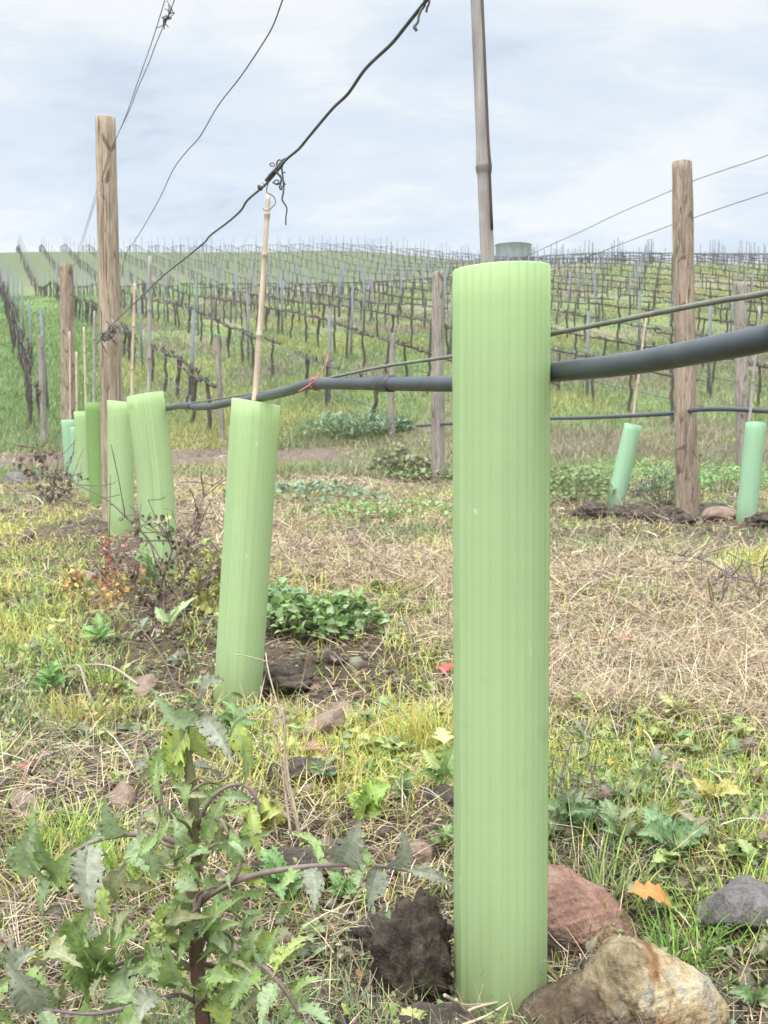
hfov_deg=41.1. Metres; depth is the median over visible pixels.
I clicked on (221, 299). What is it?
grapevine
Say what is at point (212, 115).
trellis wire
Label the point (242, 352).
grapevine
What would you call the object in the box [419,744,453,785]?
leafy weed
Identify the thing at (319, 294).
grapevine
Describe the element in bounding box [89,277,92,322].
metal post
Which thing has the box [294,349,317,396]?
grapevine
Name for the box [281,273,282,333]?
metal post
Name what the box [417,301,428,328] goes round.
grapevine
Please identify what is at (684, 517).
soil clod
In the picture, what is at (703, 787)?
leaf
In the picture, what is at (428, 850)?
stone
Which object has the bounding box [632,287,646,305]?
grapevine
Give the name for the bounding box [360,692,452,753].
grass tuft
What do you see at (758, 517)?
soil clod
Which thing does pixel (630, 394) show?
grapevine
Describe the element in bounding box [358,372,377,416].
grapevine
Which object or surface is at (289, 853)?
rock
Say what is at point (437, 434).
wooden post
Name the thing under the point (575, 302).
grapevine
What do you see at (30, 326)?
metal post
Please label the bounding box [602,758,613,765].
fallen leaf
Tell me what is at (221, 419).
wooden post
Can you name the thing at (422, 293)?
grapevine
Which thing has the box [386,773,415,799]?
leafy weed
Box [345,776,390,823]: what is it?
leafy weed
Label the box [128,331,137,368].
grapevine
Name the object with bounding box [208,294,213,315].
grapevine
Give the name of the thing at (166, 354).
grapevine
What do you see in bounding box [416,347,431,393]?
grapevine
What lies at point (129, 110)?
trellis wire
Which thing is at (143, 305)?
grapevine
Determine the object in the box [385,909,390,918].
leafy weed
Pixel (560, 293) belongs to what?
grapevine
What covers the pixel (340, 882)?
leafy weed
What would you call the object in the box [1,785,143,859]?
grass tuft
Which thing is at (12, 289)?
metal post
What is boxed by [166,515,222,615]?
yellow weed
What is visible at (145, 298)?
grapevine
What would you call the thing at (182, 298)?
grapevine
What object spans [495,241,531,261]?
water tank
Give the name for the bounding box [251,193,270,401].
bamboo cane
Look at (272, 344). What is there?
fruiting wire
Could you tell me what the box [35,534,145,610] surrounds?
withered weed
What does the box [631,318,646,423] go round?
bamboo cane
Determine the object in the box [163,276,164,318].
metal post
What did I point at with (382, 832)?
soil crumbs
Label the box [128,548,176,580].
leafy weed
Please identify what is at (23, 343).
fruiting wire
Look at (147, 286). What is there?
metal post
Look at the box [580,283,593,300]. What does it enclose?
grapevine
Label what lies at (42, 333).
metal post
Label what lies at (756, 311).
grapevine
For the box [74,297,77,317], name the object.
grapevine
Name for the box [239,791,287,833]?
leafy weed
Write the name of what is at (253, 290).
metal post
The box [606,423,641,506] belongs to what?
tree guard
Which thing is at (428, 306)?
fruiting wire
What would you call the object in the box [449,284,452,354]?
metal post
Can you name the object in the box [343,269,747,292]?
fruiting wire
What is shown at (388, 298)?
grapevine
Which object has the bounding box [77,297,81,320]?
grapevine
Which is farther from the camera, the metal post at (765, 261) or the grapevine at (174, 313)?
the metal post at (765, 261)
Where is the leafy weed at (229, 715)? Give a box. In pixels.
[217,700,258,731]
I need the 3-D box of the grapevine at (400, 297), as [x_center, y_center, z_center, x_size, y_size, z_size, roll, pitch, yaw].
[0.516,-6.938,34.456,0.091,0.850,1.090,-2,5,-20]
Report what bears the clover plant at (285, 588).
on the ground at (14, 263)
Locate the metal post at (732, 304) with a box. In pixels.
[730,287,733,331]
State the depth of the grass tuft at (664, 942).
0.94 m
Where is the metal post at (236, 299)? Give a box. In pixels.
[235,276,237,322]
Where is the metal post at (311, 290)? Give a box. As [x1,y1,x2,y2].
[311,273,312,307]
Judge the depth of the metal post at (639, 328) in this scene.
22.06 m
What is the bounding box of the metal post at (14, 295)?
[14,278,15,318]
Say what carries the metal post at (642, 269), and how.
on the ground at (14, 263)
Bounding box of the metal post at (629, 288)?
[629,271,629,306]
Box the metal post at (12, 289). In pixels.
[12,272,13,303]
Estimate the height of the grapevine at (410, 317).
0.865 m
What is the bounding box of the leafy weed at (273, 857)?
[258,844,303,900]
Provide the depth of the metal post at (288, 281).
40.34 m
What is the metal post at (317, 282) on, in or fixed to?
on the ground at (14, 263)
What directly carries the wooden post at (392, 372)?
on the ground at (14, 263)
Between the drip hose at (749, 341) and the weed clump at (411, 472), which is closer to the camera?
the drip hose at (749, 341)
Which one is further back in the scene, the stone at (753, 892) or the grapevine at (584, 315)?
the grapevine at (584, 315)
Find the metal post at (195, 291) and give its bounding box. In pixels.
[195,272,196,310]
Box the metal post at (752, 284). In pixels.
[750,269,753,306]
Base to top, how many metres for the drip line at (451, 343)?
10.716 m
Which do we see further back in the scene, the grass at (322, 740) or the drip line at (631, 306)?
the drip line at (631, 306)
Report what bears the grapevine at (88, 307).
on the ground at (14, 263)
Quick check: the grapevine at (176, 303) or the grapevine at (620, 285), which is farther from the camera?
the grapevine at (620, 285)
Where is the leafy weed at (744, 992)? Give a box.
[727,983,767,1004]
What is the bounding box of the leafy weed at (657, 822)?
[637,807,708,858]
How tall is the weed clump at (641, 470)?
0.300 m
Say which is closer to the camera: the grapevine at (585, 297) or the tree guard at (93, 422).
the tree guard at (93, 422)
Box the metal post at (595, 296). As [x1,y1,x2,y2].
[594,272,596,322]
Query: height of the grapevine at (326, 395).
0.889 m
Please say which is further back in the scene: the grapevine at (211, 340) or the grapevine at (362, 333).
the grapevine at (211, 340)
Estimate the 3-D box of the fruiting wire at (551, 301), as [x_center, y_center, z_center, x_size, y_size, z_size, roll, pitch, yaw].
[-1.260,-10.018,44.745,0.013,9.904,59.375,-2,5,-21]
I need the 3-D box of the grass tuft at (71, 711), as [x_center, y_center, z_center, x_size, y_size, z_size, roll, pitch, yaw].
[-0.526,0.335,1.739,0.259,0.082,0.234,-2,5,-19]
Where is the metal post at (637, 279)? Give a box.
[636,263,637,298]
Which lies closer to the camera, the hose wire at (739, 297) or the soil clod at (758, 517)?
the hose wire at (739, 297)
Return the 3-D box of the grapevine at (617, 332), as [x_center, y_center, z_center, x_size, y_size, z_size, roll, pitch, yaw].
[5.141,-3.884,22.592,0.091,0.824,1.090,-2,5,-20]
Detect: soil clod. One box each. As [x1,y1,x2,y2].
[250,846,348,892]
[259,756,339,788]
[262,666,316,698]
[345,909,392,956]
[368,887,453,1006]
[373,1001,485,1023]
[415,784,453,811]
[571,500,610,519]
[607,504,641,516]
[624,508,659,522]
[654,505,685,519]
[665,513,698,525]
[699,503,730,517]
[744,511,767,527]
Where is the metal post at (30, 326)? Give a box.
[28,301,33,371]
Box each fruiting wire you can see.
[3,284,38,382]
[35,282,210,383]
[74,285,358,376]
[122,286,551,383]
[126,270,703,380]
[154,267,767,365]
[186,267,703,336]
[221,269,751,326]
[247,267,751,311]
[290,272,748,302]
[314,270,756,298]
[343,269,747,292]
[376,268,759,286]
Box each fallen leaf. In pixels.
[16,759,37,769]
[28,943,44,961]
[305,739,318,751]
[307,745,326,753]
[310,682,320,688]
[381,889,391,903]
[432,727,452,742]
[435,663,452,673]
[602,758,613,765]
[627,880,671,907]
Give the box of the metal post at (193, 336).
[190,310,194,401]
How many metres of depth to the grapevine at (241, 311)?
29.42 m
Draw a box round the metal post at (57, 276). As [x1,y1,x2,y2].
[56,263,57,291]
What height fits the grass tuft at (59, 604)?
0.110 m
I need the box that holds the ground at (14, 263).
[0,251,767,1023]
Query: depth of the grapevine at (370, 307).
31.13 m
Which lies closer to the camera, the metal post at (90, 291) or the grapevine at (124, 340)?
the grapevine at (124, 340)
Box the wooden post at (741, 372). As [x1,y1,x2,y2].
[733,282,748,467]
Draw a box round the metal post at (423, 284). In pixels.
[422,265,424,303]
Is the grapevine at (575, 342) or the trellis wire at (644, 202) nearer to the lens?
the trellis wire at (644, 202)
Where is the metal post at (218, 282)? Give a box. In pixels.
[217,263,218,300]
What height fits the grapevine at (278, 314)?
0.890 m
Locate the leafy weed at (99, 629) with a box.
[79,612,115,644]
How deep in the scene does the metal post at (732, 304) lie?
22.42 m
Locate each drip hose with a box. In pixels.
[165,323,767,410]
[415,407,767,426]
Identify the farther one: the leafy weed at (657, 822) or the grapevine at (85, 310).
the grapevine at (85, 310)
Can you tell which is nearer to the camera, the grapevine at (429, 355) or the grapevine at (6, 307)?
the grapevine at (429, 355)
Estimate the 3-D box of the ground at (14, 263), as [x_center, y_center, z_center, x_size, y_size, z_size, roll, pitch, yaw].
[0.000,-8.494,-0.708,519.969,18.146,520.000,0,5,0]
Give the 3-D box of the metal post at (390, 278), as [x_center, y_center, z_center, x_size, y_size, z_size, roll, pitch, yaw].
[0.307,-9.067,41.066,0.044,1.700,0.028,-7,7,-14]
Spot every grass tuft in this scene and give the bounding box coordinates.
[0,577,107,618]
[0,828,116,903]
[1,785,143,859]
[4,681,149,732]
[56,647,163,692]
[59,812,174,891]
[106,841,221,909]
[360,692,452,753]
[477,1007,515,1023]
[548,825,682,934]
[549,735,634,777]
[570,781,726,861]
[571,576,694,611]
[588,890,767,981]
[641,842,767,959]
[689,798,767,864]
[694,552,752,572]
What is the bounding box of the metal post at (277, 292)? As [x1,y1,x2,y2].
[277,276,277,308]
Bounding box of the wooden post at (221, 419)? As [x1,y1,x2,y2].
[214,334,225,440]
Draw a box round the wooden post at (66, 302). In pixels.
[60,262,74,476]
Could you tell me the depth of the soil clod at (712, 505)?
5.46 m
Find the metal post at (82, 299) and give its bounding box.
[82,275,83,317]
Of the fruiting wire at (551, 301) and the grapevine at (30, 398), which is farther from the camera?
the fruiting wire at (551, 301)
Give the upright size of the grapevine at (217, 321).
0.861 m
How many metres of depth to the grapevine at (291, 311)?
24.68 m
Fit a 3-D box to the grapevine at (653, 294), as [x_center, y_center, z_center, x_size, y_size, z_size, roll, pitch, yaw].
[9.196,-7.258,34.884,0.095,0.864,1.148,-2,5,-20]
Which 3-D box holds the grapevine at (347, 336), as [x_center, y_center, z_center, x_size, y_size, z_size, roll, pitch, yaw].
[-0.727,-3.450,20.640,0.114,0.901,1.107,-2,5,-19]
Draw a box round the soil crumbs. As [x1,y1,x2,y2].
[0,472,767,1023]
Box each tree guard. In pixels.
[61,419,73,478]
[70,427,76,486]
[74,411,89,495]
[85,402,101,505]
[107,400,133,536]
[126,391,176,579]
[213,398,279,705]
[452,261,550,1023]
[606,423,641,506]
[736,422,765,521]
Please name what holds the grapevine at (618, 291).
on the ground at (14, 263)
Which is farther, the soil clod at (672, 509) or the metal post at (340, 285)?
the metal post at (340, 285)
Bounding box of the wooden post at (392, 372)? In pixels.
[388,333,395,437]
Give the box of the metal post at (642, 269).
[641,253,642,285]
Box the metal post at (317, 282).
[316,268,317,298]
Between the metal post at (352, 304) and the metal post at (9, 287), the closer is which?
the metal post at (352, 304)
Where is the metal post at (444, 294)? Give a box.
[444,271,446,324]
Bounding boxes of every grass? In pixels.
[0,262,767,481]
[0,422,767,1023]
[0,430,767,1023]
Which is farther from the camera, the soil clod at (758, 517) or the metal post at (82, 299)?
the metal post at (82, 299)
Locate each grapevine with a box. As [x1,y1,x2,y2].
[5,296,7,318]
[7,319,14,353]
[8,301,10,320]
[11,314,15,347]
[15,309,18,338]
[15,324,21,360]
[18,334,24,371]
[19,329,25,363]
[21,344,29,387]
[22,361,30,413]
[23,348,29,366]
[26,337,32,363]
[26,357,31,375]
[26,369,32,426]
[33,380,40,436]
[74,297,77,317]
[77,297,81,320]
[83,298,87,321]
[85,299,89,321]
[89,299,93,324]
[92,300,97,313]
[121,322,127,356]
[123,326,131,360]
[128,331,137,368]
[140,296,143,316]
[144,296,147,317]
[147,338,157,381]
[151,297,154,320]
[155,298,160,321]
[160,345,171,391]
[163,300,168,324]
[170,301,175,327]
[170,349,184,398]
[174,302,181,328]
[180,291,185,310]
[181,359,201,411]
[182,366,201,423]
[184,303,193,332]
[196,310,205,341]
[197,371,216,432]
[201,294,207,312]
[207,312,215,346]
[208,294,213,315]
[213,296,219,317]
[213,318,224,346]
[220,297,227,321]
[223,323,235,357]
[227,298,235,322]
[229,289,235,306]
[235,326,248,363]
[236,300,244,325]
[241,300,250,327]
[243,330,255,370]
[247,291,253,312]
[251,301,258,327]
[264,305,271,332]
[264,336,280,375]
[265,293,273,314]
[271,295,279,316]
[271,306,284,335]
[280,298,288,318]
[285,308,301,338]
[293,300,303,322]
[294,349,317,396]
[297,310,312,343]
[306,300,317,323]
[311,314,325,346]
[314,291,324,312]
[316,356,340,407]
[318,302,329,327]
[326,319,342,352]
[329,303,340,329]
[334,296,344,316]
[339,321,357,358]
[342,304,355,331]
[345,297,355,319]
[353,328,373,367]
[354,299,365,319]
[357,305,367,331]
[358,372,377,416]
[365,299,376,321]
[369,308,385,338]
[375,334,402,374]
[376,291,386,309]
[378,301,392,324]
[383,291,393,312]
[384,310,401,332]
[386,285,396,300]
[391,301,402,325]
[394,294,405,314]
[395,338,417,376]
[403,312,420,343]
[404,300,418,325]
[407,295,418,315]
[416,288,428,307]
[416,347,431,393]
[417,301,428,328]
[421,316,431,351]
[444,323,452,354]
[551,280,565,298]
[551,299,570,323]
[551,346,577,390]
[553,287,568,306]
[556,309,579,338]
[565,299,586,325]
[565,328,586,358]
[570,311,598,343]
[571,289,588,307]
[576,352,595,400]
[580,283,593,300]
[580,296,598,310]
[587,301,610,328]
[590,335,623,355]
[593,295,613,320]
[604,319,631,351]
[606,304,631,331]
[610,285,626,303]
[613,279,627,297]
[620,292,638,314]
[620,338,656,379]
[627,375,632,410]
[630,321,660,348]
[632,280,648,290]
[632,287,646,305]
[632,306,654,335]
[635,299,660,324]
[644,290,662,306]
[644,293,663,317]
[650,277,666,293]
[650,372,696,423]
[652,340,673,387]
[653,328,673,343]
[669,313,673,331]
[695,315,721,337]
[695,331,707,369]
[696,301,713,329]
[701,287,720,298]
[704,293,718,316]
[709,358,734,397]
[713,306,733,331]
[723,318,755,325]
[734,360,767,406]
[747,299,763,325]
[747,307,767,325]
[757,297,767,319]
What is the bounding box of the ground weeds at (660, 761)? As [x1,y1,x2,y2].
[0,449,767,1023]
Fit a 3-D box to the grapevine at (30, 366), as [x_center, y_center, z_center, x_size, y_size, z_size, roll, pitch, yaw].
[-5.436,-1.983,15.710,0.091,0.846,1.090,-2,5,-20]
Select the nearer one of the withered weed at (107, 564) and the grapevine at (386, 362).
the withered weed at (107, 564)
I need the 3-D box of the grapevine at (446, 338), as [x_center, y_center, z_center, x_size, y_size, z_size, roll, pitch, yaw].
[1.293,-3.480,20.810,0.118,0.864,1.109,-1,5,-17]
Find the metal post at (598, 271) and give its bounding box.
[597,257,599,286]
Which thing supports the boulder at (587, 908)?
on the ground at (14, 263)
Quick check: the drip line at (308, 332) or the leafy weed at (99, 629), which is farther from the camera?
the drip line at (308, 332)
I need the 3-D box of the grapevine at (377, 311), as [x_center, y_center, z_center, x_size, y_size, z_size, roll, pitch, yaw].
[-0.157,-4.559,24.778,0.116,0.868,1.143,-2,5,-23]
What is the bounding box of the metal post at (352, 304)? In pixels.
[350,284,353,354]
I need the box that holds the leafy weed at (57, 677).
[28,659,69,688]
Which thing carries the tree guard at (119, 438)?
on the ground at (14, 263)
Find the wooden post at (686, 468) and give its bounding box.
[672,159,698,518]
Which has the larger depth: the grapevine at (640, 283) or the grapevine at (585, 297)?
the grapevine at (640, 283)
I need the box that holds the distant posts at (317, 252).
[20,235,751,274]
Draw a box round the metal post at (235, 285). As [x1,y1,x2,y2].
[234,273,235,304]
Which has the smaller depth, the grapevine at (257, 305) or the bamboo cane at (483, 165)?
the bamboo cane at (483, 165)
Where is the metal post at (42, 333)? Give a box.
[39,309,48,409]
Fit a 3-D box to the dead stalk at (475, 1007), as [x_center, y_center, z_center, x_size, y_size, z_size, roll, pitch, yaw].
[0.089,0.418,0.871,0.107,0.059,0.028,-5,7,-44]
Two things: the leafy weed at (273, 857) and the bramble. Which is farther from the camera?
the bramble
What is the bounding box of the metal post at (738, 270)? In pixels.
[737,257,738,281]
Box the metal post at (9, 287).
[7,272,10,303]
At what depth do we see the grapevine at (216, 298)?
32.40 m
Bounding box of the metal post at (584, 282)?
[583,265,585,300]
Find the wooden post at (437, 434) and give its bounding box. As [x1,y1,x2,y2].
[431,271,444,481]
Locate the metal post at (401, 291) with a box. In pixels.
[400,270,401,313]
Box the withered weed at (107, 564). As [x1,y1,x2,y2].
[82,475,144,593]
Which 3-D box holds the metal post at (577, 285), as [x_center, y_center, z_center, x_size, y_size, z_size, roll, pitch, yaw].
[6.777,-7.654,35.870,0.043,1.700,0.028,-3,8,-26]
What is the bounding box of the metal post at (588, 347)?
[586,311,589,395]
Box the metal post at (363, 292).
[363,273,364,317]
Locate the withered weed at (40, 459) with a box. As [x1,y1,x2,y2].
[10,417,88,502]
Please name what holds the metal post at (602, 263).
on the ground at (14, 263)
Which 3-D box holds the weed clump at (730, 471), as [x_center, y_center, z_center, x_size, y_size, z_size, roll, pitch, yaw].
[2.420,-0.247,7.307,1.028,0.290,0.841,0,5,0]
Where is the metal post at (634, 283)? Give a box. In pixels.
[633,263,635,304]
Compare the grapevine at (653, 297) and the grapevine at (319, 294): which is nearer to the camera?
the grapevine at (653, 297)
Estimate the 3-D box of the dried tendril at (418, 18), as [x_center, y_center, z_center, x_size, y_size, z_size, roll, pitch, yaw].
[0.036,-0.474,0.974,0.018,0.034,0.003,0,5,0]
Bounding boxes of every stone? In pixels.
[1,472,37,484]
[8,790,41,817]
[74,568,94,582]
[108,781,136,809]
[122,673,158,696]
[293,707,345,739]
[312,701,351,716]
[409,840,435,866]
[694,875,767,934]
[701,506,736,521]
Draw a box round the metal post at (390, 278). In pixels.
[389,264,393,301]
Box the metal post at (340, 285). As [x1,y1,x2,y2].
[340,268,341,301]
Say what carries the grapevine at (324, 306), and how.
on the ground at (14, 263)
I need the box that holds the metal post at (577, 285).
[576,269,578,307]
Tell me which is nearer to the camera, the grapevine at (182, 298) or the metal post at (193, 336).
the metal post at (193, 336)
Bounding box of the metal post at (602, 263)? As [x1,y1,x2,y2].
[602,250,603,278]
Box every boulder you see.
[511,934,730,1023]
[547,864,637,964]
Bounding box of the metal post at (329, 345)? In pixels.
[328,308,330,402]
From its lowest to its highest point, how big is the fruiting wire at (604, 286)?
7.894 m
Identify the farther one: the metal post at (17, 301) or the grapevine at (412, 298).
the grapevine at (412, 298)
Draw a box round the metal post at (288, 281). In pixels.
[287,267,288,304]
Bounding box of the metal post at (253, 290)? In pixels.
[252,271,254,311]
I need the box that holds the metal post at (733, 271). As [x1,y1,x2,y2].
[732,255,733,286]
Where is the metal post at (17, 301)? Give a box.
[17,278,18,322]
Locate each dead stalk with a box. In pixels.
[64,664,139,701]
[95,567,183,706]
[233,652,302,845]
[443,993,509,1023]
[548,696,620,801]
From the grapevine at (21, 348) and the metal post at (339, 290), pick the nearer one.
the grapevine at (21, 348)
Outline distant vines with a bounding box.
[0,243,767,302]
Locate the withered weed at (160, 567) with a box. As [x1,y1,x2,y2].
[54,440,226,618]
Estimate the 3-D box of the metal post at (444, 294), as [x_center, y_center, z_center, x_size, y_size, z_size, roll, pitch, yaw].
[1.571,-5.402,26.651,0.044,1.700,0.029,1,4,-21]
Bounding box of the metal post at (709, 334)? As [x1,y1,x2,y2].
[707,305,711,392]
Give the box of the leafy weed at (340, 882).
[326,870,361,899]
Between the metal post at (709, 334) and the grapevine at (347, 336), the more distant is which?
the grapevine at (347, 336)
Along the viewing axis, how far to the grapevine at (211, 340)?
23.23 m
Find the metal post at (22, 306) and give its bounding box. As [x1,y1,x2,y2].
[21,281,24,338]
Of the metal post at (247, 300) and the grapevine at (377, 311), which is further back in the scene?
the grapevine at (377, 311)
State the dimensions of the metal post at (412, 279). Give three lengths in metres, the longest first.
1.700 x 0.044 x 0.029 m
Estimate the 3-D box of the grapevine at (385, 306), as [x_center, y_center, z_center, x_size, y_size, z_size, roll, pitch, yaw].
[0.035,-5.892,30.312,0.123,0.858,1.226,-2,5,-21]
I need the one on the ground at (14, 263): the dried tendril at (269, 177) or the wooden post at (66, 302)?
the wooden post at (66, 302)
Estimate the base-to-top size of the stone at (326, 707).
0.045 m
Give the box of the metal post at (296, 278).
[295,263,296,295]
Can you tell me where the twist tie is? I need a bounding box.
[298,351,330,391]
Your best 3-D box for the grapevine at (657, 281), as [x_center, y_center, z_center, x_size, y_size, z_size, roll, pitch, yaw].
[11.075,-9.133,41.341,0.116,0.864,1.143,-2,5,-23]
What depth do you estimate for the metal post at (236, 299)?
30.86 m
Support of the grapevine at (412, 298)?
on the ground at (14, 263)
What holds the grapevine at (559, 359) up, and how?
on the ground at (14, 263)
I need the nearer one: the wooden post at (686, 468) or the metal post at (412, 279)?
the wooden post at (686, 468)
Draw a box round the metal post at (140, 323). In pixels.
[138,294,143,365]
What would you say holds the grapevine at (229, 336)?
on the ground at (14, 263)
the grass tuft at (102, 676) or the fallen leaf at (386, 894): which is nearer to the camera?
the fallen leaf at (386, 894)
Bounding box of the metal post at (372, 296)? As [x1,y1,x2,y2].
[371,279,372,320]
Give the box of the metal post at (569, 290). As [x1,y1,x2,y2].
[567,270,571,311]
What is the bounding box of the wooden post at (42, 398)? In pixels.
[37,335,47,444]
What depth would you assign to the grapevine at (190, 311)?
26.22 m
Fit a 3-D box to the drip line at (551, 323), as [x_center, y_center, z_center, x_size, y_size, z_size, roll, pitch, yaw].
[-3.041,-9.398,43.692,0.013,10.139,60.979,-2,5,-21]
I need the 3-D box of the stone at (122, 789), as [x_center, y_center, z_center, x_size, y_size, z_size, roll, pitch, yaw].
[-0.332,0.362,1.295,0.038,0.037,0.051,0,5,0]
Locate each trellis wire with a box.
[74,0,164,264]
[77,0,174,262]
[99,0,428,340]
[121,0,282,277]
[517,155,767,260]
[551,192,767,271]
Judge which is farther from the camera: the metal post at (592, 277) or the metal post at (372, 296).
the metal post at (592, 277)
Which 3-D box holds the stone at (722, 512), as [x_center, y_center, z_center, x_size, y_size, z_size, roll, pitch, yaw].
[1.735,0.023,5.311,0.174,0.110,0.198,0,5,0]
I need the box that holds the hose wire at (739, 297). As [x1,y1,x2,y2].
[166,289,767,405]
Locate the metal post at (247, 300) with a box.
[246,292,248,361]
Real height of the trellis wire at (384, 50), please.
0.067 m
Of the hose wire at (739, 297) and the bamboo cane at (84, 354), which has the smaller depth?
the hose wire at (739, 297)
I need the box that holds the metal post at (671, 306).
[669,291,672,326]
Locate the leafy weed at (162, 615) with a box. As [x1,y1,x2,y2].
[154,596,197,626]
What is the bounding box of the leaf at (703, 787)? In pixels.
[692,776,746,803]
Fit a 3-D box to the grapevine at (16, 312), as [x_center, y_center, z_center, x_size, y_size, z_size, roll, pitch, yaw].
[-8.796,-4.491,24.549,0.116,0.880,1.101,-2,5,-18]
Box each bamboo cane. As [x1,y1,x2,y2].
[69,331,70,419]
[75,352,77,410]
[83,327,86,402]
[93,311,95,401]
[130,283,135,395]
[147,256,151,392]
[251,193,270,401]
[470,0,494,262]
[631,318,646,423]
[748,306,760,421]
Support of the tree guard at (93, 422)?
on the ground at (14, 263)
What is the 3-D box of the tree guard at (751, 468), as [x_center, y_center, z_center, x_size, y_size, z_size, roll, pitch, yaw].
[1.827,-0.184,5.102,0.135,0.530,0.099,0,5,0]
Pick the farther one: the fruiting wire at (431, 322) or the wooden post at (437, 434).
the fruiting wire at (431, 322)
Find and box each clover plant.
[266,588,391,639]
[268,577,316,607]
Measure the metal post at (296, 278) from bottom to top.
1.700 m
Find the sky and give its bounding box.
[0,0,767,263]
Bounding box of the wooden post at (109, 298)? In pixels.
[95,114,122,521]
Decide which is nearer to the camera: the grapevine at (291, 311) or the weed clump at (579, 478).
the weed clump at (579, 478)
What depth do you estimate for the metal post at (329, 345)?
15.79 m
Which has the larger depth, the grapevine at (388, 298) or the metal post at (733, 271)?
the metal post at (733, 271)
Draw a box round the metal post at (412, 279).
[412,263,413,295]
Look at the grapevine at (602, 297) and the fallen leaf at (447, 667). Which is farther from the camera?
the grapevine at (602, 297)
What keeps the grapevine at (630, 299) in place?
on the ground at (14, 263)
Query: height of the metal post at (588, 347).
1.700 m
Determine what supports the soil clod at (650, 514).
on the ground at (14, 263)
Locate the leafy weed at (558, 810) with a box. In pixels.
[548,787,600,832]
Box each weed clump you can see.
[222,478,391,504]
[284,499,452,522]
[298,407,396,440]
[354,413,413,433]
[366,441,430,478]
[383,466,452,481]
[550,465,614,505]
[559,456,718,492]
[626,467,704,504]
[653,458,767,495]
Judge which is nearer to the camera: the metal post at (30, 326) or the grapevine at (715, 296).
the metal post at (30, 326)
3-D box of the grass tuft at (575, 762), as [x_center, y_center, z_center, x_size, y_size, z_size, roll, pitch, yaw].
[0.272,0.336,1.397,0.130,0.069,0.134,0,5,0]
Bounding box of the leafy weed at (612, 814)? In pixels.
[598,797,642,842]
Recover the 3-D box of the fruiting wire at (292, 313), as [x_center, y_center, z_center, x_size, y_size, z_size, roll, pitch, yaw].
[-9.241,-9.437,42.631,0.013,10.635,64.189,-2,5,-21]
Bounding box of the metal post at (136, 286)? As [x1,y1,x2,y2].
[136,271,136,304]
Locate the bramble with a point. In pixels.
(727, 572)
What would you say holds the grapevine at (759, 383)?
on the ground at (14, 263)
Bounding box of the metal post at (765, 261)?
[764,246,765,276]
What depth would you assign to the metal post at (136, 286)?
36.39 m
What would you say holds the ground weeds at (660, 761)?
on the ground at (14, 263)
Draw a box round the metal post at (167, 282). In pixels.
[166,269,167,299]
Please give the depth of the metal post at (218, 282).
42.97 m
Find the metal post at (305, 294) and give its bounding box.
[304,276,306,313]
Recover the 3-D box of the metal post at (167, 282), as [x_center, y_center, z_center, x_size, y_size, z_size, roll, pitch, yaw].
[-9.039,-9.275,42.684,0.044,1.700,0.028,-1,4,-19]
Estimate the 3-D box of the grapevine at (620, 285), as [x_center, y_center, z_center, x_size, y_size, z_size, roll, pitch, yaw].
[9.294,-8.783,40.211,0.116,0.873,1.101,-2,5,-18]
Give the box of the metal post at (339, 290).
[338,273,340,316]
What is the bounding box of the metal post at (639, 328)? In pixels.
[638,291,640,349]
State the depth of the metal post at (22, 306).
24.91 m
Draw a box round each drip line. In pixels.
[32,281,217,414]
[83,291,388,413]
[97,278,551,410]
[126,275,703,406]
[153,271,767,387]
[191,275,767,364]
[216,271,705,334]
[246,271,751,325]
[279,273,767,316]
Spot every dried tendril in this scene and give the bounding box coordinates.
[96,319,122,352]
[156,1,174,29]
[257,158,287,224]
[413,0,429,31]
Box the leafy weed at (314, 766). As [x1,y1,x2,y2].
[307,756,339,778]
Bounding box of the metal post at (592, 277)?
[591,261,592,293]
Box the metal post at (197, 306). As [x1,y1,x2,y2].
[195,278,198,334]
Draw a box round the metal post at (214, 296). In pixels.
[213,270,214,316]
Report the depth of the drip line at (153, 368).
16.83 m
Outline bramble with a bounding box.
[642,534,767,615]
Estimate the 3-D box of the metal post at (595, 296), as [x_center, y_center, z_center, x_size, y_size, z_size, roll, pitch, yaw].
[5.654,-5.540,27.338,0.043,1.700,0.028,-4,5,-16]
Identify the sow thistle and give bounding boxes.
[0,671,452,1023]
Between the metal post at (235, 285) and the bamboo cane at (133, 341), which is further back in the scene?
the metal post at (235, 285)
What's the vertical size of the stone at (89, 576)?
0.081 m
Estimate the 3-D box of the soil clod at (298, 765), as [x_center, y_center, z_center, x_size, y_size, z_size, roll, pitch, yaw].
[-0.116,0.355,1.385,0.114,0.046,0.092,0,5,0]
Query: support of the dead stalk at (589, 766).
on the ground at (14, 263)
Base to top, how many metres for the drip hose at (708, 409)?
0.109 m
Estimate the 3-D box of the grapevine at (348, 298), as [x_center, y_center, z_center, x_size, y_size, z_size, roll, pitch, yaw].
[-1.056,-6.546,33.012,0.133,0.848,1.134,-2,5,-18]
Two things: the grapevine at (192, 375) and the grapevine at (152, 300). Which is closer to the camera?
the grapevine at (192, 375)
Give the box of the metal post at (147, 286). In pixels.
[146,274,147,302]
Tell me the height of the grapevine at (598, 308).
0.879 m
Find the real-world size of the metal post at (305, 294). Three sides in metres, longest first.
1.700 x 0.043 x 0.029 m
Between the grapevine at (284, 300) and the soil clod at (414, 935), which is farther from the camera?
the grapevine at (284, 300)
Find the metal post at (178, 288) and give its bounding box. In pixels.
[177,271,180,304]

